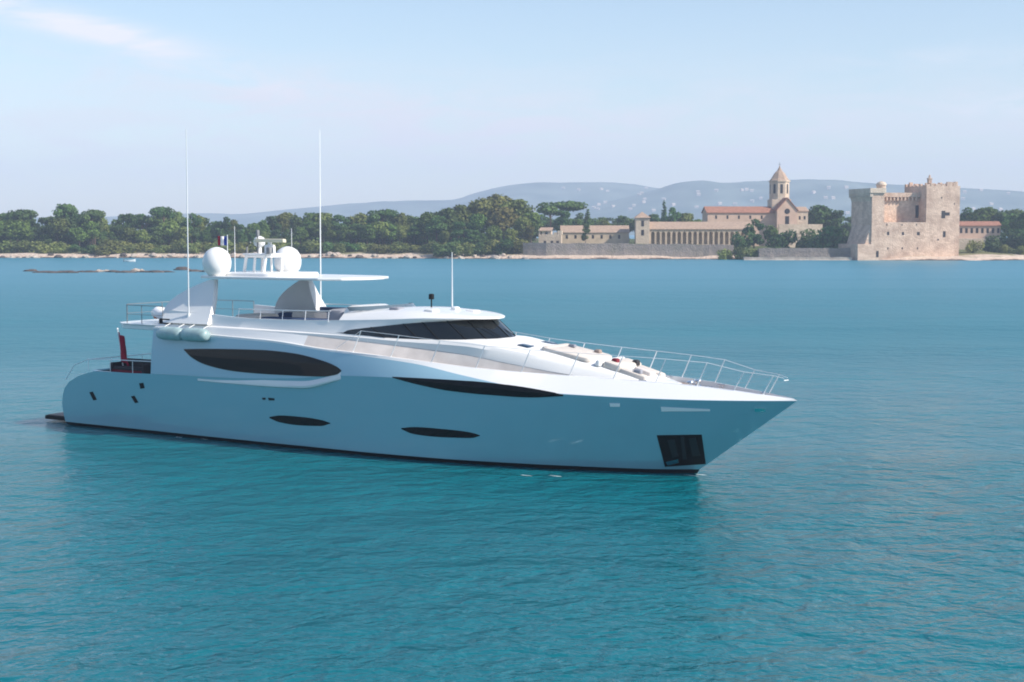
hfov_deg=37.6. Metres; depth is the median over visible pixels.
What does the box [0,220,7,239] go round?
broadleaf tree
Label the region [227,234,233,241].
pine tree
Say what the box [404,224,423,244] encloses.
pine tree
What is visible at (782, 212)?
church
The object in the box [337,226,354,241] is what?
broadleaf tree
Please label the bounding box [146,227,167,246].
pine tree
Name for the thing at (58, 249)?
bush
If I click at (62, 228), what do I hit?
broadleaf tree
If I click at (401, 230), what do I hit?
broadleaf tree
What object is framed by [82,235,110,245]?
bush
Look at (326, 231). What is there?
broadleaf tree
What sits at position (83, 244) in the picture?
bush
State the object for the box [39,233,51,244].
broadleaf tree
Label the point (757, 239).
pine tree
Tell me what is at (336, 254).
shore rock
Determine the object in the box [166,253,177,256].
shore rock
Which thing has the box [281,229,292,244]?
pine tree
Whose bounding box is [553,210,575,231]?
pine tree
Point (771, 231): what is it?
broadleaf tree
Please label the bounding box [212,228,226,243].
pine tree
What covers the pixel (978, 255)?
island ground
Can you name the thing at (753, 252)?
bush
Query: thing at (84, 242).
bush
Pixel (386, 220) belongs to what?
pine tree
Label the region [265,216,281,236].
pine tree
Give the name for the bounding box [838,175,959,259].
stone fort
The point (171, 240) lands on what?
bush
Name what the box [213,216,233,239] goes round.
pine tree
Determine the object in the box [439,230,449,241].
broadleaf tree
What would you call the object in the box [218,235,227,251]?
courtesy flag
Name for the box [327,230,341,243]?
broadleaf tree
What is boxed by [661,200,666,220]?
cypress tree
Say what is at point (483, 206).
broadleaf tree
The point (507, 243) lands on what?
bush
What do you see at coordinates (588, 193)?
hills
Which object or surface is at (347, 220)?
pine tree
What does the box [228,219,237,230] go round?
broadleaf tree
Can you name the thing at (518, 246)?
bush
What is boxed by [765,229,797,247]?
bush
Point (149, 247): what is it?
bush
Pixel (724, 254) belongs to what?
bush
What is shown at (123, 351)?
ensign
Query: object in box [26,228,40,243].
pine tree
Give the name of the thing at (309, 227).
broadleaf tree
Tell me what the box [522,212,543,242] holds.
broadleaf tree
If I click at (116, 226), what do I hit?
pine tree
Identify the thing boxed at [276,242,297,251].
bush
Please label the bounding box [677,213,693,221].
broadleaf tree
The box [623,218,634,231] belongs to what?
broadleaf tree
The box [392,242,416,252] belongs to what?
bush
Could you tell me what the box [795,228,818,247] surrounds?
bush
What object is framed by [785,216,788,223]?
window
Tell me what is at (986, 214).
broadleaf tree
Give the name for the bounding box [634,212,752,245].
arcaded building
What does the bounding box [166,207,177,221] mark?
broadleaf tree
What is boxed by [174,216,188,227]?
broadleaf tree
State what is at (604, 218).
pine tree
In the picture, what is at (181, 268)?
reef rock
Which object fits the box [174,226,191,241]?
broadleaf tree
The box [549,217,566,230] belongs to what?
broadleaf tree
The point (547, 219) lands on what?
broadleaf tree
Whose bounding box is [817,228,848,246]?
bush
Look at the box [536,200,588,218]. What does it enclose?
pine tree
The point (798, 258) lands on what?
quay kerb
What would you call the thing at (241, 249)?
bush
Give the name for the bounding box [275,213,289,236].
broadleaf tree
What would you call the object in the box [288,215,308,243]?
pine tree
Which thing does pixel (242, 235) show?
pine tree
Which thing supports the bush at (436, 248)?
on the island ground
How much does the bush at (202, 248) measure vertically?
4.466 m
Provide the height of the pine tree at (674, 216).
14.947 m
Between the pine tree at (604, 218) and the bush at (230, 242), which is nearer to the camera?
the bush at (230, 242)
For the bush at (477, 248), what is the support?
on the island ground
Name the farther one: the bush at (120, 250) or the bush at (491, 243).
the bush at (120, 250)
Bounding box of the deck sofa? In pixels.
[110,358,150,373]
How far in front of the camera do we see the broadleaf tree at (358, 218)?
567.74 m
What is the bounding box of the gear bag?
[159,318,171,323]
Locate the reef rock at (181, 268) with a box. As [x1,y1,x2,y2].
[173,267,189,269]
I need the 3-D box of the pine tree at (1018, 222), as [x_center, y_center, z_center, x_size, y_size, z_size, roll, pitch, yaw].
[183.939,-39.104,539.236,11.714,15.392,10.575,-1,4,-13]
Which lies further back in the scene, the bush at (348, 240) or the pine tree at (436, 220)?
the bush at (348, 240)
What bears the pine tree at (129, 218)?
on the island ground
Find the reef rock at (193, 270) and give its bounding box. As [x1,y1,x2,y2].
[189,269,201,271]
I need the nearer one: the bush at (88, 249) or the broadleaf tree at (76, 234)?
the bush at (88, 249)
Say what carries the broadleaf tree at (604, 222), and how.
on the island ground
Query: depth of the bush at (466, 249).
506.69 m
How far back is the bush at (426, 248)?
516.88 m
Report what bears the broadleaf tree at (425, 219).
on the island ground
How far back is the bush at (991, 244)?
501.21 m
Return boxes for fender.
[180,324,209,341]
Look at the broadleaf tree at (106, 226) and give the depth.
560.86 m
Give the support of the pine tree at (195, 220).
on the island ground
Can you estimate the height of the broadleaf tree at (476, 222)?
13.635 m
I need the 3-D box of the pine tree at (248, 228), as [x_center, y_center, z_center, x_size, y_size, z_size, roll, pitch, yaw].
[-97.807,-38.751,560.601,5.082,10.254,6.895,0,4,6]
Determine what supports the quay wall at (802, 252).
on the island ground
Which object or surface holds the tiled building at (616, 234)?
on the island ground
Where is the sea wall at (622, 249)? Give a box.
[523,242,733,256]
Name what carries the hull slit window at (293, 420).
in the motor yacht
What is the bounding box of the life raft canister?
[156,323,184,340]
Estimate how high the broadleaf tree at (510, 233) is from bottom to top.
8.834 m
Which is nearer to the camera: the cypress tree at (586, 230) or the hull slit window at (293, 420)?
the hull slit window at (293, 420)
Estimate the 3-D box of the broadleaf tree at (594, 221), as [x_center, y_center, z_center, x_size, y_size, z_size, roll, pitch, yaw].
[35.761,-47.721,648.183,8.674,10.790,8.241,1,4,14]
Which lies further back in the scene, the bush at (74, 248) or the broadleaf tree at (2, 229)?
the broadleaf tree at (2, 229)
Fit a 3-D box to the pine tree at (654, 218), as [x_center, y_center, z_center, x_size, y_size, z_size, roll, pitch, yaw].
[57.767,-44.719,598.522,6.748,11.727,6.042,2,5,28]
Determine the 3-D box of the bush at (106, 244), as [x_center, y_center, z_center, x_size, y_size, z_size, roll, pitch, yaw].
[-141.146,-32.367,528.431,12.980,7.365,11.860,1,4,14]
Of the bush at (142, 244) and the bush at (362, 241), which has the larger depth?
the bush at (362, 241)
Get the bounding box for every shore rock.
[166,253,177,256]
[331,252,340,255]
[403,255,411,258]
[490,255,499,258]
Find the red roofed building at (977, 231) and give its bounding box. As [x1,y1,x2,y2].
[959,221,1001,249]
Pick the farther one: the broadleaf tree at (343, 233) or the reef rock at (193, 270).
the broadleaf tree at (343, 233)
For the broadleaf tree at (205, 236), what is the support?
on the island ground
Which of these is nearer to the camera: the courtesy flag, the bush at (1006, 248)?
the courtesy flag
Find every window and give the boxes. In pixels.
[184,349,340,376]
[269,415,329,425]
[342,319,515,339]
[393,377,562,397]
[401,427,479,437]
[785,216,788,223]
[915,205,918,217]
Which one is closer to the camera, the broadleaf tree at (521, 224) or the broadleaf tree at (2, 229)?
the broadleaf tree at (521, 224)
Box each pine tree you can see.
[0,212,6,219]
[1,210,19,239]
[7,209,38,221]
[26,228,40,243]
[29,219,43,241]
[37,217,49,239]
[44,216,55,241]
[51,203,78,242]
[54,217,81,245]
[80,210,103,243]
[109,218,125,241]
[116,213,135,238]
[124,213,140,243]
[135,213,149,242]
[136,215,157,242]
[144,218,157,242]
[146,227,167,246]
[148,206,176,244]
[178,213,202,242]
[190,227,200,243]
[200,217,211,240]
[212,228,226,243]
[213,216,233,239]
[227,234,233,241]
[234,224,245,241]
[237,229,247,245]
[243,223,255,239]
[247,233,255,243]
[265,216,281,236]
[269,229,281,243]
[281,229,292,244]
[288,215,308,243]
[332,214,347,241]
[343,217,352,228]
[366,209,398,245]
[376,216,391,244]
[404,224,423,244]
[425,215,446,243]
[450,221,466,242]
[535,214,546,240]
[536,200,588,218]
[536,208,559,226]
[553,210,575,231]
[574,213,591,224]
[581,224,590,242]
[598,217,615,224]
[617,215,628,224]
[650,214,660,221]
[661,207,681,221]
[742,218,765,248]
[820,209,849,239]
[841,216,850,232]
[960,207,972,220]
[990,210,1007,236]
[1008,213,1023,229]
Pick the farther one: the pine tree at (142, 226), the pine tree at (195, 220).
the pine tree at (142, 226)
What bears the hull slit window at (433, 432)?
in the motor yacht
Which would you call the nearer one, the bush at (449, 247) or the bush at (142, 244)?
the bush at (449, 247)
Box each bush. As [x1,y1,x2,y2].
[0,235,24,243]
[0,239,16,252]
[9,239,41,252]
[22,241,60,253]
[49,244,66,253]
[50,241,70,252]
[54,240,87,247]
[65,238,91,247]
[68,244,79,252]
[78,245,97,253]
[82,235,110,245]
[92,239,128,254]
[104,240,143,253]
[120,245,138,252]
[134,242,147,250]
[138,243,156,252]
[150,245,176,252]
[158,236,192,245]
[170,239,186,252]
[182,242,200,253]
[196,241,210,251]
[204,242,230,252]
[215,239,235,252]
[228,244,243,252]
[235,242,262,252]
[249,242,279,252]
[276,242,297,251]
[289,241,302,252]
[292,235,315,243]
[295,239,323,252]
[300,242,312,252]
[315,236,354,244]
[321,241,334,252]
[329,243,347,252]
[336,241,362,251]
[356,242,374,251]
[357,237,383,245]
[367,243,389,252]
[368,236,404,245]
[387,241,412,252]
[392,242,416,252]
[409,245,421,251]
[418,230,466,245]
[418,241,446,253]
[429,242,447,255]
[441,230,476,244]
[441,240,462,255]
[453,242,474,255]
[472,240,488,254]
[480,239,510,254]
[492,238,515,254]
[510,238,529,252]
[516,227,547,242]
[716,248,733,259]
[727,247,747,259]
[730,231,752,251]
[746,248,757,256]
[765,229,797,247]
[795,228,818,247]
[802,224,846,247]
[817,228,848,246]
[965,240,984,252]
[981,235,1004,252]
[996,228,1023,251]
[997,244,1012,253]
[1006,229,1023,250]
[1010,245,1023,254]
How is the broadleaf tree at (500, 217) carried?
on the island ground
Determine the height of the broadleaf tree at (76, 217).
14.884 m
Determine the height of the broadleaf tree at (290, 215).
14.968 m
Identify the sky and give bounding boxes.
[0,0,1023,216]
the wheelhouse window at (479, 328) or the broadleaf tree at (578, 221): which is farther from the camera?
the broadleaf tree at (578, 221)
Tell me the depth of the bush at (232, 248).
528.93 m
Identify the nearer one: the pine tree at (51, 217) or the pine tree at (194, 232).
the pine tree at (194, 232)
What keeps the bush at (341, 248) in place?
on the island ground
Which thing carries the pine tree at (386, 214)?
on the island ground
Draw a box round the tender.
[151,307,164,318]
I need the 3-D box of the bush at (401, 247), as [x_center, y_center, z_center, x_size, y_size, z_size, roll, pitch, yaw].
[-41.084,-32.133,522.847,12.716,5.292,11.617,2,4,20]
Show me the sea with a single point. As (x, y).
(854, 513)
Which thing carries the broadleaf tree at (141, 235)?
on the island ground
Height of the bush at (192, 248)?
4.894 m
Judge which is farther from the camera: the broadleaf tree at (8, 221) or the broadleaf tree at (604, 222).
the broadleaf tree at (604, 222)
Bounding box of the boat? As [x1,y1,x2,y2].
[123,259,135,261]
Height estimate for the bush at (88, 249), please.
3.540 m
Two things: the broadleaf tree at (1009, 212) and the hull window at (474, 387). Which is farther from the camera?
the broadleaf tree at (1009, 212)
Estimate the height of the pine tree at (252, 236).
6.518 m
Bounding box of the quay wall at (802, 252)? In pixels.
[758,248,850,257]
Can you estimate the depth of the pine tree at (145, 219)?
550.79 m
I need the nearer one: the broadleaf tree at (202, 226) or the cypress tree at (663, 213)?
the broadleaf tree at (202, 226)
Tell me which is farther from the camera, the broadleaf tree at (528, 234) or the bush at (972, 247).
the broadleaf tree at (528, 234)
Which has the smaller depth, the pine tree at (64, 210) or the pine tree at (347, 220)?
the pine tree at (64, 210)
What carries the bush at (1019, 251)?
on the island ground
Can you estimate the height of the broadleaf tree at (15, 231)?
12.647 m
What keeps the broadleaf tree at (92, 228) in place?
on the island ground
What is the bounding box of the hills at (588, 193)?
[34,182,658,232]
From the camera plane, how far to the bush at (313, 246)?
527.39 m
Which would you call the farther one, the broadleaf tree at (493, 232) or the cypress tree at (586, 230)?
the cypress tree at (586, 230)
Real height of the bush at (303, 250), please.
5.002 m
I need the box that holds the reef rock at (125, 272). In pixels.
[115,271,136,272]
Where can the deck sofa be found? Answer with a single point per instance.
(139, 366)
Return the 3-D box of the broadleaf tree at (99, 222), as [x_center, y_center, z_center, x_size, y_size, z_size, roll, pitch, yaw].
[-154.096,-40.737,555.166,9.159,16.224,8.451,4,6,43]
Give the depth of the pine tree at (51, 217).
557.24 m
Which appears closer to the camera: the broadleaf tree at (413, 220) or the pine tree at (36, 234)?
the pine tree at (36, 234)
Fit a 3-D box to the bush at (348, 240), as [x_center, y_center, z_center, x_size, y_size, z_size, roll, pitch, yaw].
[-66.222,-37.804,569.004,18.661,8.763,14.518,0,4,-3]
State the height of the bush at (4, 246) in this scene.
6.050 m
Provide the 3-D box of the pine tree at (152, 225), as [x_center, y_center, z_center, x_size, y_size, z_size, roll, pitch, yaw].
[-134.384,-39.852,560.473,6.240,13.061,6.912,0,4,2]
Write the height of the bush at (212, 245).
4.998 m
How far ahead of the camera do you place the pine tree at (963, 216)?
588.37 m
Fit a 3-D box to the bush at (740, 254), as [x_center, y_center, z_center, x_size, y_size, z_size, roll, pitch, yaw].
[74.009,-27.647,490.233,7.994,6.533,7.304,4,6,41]
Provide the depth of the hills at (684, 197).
3417.36 m
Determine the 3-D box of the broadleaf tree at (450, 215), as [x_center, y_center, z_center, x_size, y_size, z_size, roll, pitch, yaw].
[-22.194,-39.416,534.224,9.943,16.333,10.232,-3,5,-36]
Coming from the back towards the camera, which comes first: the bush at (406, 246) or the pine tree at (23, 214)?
the pine tree at (23, 214)
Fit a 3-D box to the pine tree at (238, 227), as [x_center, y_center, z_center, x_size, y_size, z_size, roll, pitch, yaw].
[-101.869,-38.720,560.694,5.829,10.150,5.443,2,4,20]
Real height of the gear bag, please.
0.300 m
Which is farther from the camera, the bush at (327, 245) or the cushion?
the bush at (327, 245)
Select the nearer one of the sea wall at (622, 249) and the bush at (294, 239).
the sea wall at (622, 249)
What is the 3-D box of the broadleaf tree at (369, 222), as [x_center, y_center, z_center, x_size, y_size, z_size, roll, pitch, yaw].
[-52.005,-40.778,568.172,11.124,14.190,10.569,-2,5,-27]
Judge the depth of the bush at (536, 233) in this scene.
556.03 m
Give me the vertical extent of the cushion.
0.180 m
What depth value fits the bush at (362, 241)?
566.17 m
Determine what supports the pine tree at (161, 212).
on the island ground
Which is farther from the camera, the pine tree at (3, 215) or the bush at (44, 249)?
the pine tree at (3, 215)
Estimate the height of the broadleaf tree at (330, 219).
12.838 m
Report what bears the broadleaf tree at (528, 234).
on the island ground
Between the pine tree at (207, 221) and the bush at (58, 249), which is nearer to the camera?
the bush at (58, 249)
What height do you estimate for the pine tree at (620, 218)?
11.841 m
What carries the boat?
on the sea
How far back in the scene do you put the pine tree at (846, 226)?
647.87 m
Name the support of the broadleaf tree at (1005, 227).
on the island ground
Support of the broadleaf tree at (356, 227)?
on the island ground
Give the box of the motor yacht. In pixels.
[45,129,796,472]
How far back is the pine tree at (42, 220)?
557.12 m
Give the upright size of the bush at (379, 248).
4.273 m
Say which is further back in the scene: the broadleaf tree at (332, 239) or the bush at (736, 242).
the broadleaf tree at (332, 239)
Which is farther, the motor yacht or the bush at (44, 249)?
the bush at (44, 249)
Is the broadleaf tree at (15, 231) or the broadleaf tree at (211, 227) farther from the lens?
the broadleaf tree at (211, 227)
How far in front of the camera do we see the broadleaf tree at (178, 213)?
577.00 m
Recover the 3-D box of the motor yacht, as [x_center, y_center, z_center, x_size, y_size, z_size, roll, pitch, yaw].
[-5.610,-1.793,66.563,38.670,15.800,7.510,3,5,32]
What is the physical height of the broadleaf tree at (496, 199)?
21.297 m
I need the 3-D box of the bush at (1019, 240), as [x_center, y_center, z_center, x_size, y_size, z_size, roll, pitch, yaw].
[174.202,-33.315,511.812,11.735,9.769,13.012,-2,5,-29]
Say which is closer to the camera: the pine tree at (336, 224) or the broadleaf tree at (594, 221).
the pine tree at (336, 224)
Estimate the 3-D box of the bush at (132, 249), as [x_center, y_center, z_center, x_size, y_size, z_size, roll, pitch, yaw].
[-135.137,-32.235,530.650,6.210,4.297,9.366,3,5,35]
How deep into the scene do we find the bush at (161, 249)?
528.58 m
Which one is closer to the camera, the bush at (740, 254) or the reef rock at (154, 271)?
the reef rock at (154, 271)
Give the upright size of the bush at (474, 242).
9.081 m
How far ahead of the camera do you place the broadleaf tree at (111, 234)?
567.11 m
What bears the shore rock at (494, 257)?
on the island ground
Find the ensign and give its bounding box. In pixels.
[117,328,128,365]
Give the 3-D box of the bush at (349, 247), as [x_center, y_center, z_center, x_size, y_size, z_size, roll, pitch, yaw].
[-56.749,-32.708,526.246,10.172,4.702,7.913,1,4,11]
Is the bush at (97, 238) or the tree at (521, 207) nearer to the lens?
the tree at (521, 207)
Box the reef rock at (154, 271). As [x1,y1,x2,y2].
[147,270,163,272]
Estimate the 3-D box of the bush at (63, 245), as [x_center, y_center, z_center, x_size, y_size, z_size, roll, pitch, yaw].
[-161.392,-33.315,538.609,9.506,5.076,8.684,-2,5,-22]
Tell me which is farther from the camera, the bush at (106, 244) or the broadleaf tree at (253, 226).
the broadleaf tree at (253, 226)
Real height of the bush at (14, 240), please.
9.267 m
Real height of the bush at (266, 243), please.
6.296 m
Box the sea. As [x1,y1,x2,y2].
[0,235,1023,681]
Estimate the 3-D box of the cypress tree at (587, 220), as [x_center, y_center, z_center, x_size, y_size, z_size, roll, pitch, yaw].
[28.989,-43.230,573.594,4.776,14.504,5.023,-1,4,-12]
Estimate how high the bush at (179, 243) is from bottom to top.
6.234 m
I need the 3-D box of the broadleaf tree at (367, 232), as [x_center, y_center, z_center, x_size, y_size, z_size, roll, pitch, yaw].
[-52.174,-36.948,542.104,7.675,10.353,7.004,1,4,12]
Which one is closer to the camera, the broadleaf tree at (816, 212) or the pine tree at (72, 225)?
the pine tree at (72, 225)
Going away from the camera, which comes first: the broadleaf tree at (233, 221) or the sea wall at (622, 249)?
the sea wall at (622, 249)
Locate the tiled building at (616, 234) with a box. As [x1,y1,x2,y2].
[560,225,629,243]
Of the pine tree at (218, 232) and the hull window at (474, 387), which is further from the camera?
the pine tree at (218, 232)
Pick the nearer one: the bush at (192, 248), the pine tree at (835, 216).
the bush at (192, 248)
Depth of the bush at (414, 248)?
521.79 m
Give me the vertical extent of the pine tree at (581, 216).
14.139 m
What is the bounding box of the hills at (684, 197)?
[484,179,1023,234]
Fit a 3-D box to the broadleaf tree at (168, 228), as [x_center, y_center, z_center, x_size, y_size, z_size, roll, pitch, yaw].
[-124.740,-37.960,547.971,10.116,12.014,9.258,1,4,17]
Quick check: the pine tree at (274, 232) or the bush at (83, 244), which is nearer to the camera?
the pine tree at (274, 232)
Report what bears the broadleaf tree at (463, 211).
on the island ground
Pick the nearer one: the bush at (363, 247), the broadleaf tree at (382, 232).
the bush at (363, 247)
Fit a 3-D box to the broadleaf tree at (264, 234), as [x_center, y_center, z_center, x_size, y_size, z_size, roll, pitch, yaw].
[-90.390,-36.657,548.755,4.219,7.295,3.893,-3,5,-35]
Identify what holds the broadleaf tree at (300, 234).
on the island ground
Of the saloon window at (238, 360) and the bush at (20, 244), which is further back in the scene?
the bush at (20, 244)
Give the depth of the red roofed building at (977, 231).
543.29 m
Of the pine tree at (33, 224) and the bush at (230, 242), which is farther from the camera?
the pine tree at (33, 224)
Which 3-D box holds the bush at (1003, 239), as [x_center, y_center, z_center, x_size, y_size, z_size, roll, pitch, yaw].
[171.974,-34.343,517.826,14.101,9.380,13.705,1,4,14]
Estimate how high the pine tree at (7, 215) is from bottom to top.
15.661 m
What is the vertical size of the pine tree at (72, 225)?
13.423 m
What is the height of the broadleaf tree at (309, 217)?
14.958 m
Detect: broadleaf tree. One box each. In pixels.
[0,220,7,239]
[2,219,14,241]
[3,221,33,240]
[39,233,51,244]
[47,218,69,242]
[66,227,90,244]
[68,213,83,243]
[81,221,100,244]
[83,209,105,244]
[99,219,108,236]
[107,224,116,236]
[117,227,135,242]
[133,229,151,244]
[151,215,166,229]
[159,221,179,245]
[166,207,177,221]
[168,211,181,220]
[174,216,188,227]
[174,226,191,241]
[189,215,206,231]
[197,230,212,242]
[206,221,220,237]
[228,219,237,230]
[250,223,257,236]
[254,220,270,232]
[259,231,269,238]
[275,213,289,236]
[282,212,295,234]
[294,227,308,243]
[297,221,317,241]
[298,212,315,240]
[312,221,337,242]
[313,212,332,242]
[326,217,339,242]
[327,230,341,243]
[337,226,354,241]
[346,212,368,243]
[348,223,363,242]
[358,224,377,247]
[361,216,378,225]
[371,222,390,243]
[384,223,398,243]
[392,212,412,241]
[395,225,411,242]
[406,215,413,244]
[409,216,419,236]
[417,211,438,243]
[438,207,466,239]
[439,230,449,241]
[453,204,475,238]
[465,197,492,237]
[466,213,487,234]
[485,193,514,240]
[485,225,502,239]
[486,206,519,239]
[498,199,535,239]
[503,228,517,241]
[512,216,531,238]
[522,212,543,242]
[522,225,534,239]
[542,217,556,233]
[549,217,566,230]
[573,219,581,224]
[591,218,600,224]
[598,219,609,224]
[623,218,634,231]
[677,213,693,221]
[763,225,778,241]
[808,205,832,228]
[966,207,1000,228]
[1000,213,1016,234]
[1007,209,1023,215]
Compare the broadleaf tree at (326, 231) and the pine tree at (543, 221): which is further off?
the pine tree at (543, 221)
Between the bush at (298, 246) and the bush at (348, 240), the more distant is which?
the bush at (348, 240)
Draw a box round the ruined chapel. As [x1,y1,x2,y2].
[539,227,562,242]
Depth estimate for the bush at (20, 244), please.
531.91 m
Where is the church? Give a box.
[701,162,822,247]
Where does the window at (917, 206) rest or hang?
in the stone fort
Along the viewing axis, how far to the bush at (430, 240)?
552.71 m
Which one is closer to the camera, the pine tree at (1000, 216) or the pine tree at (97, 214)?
the pine tree at (97, 214)
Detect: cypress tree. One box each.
[583,209,591,224]
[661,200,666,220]
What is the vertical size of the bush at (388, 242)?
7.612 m
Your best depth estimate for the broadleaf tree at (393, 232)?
545.09 m
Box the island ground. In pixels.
[0,238,1023,260]
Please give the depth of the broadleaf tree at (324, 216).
555.79 m
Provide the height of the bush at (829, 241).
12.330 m
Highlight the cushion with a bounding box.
[634,369,642,373]
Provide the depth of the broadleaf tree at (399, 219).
558.72 m
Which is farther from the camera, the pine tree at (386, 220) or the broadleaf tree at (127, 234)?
the pine tree at (386, 220)
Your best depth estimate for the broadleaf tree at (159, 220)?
570.46 m
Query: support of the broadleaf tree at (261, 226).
on the island ground
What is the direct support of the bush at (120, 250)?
on the island ground
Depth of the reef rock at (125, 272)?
338.23 m
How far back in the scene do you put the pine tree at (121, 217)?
567.80 m
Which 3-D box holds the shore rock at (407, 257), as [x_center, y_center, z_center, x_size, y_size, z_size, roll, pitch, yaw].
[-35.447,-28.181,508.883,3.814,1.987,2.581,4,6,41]
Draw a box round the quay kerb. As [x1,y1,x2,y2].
[743,257,851,259]
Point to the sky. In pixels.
(406, 99)
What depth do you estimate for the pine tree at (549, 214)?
597.55 m
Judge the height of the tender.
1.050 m
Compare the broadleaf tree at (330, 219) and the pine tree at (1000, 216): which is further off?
the pine tree at (1000, 216)
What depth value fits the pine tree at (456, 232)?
522.64 m
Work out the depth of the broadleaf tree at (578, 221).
597.09 m
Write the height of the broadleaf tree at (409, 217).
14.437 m

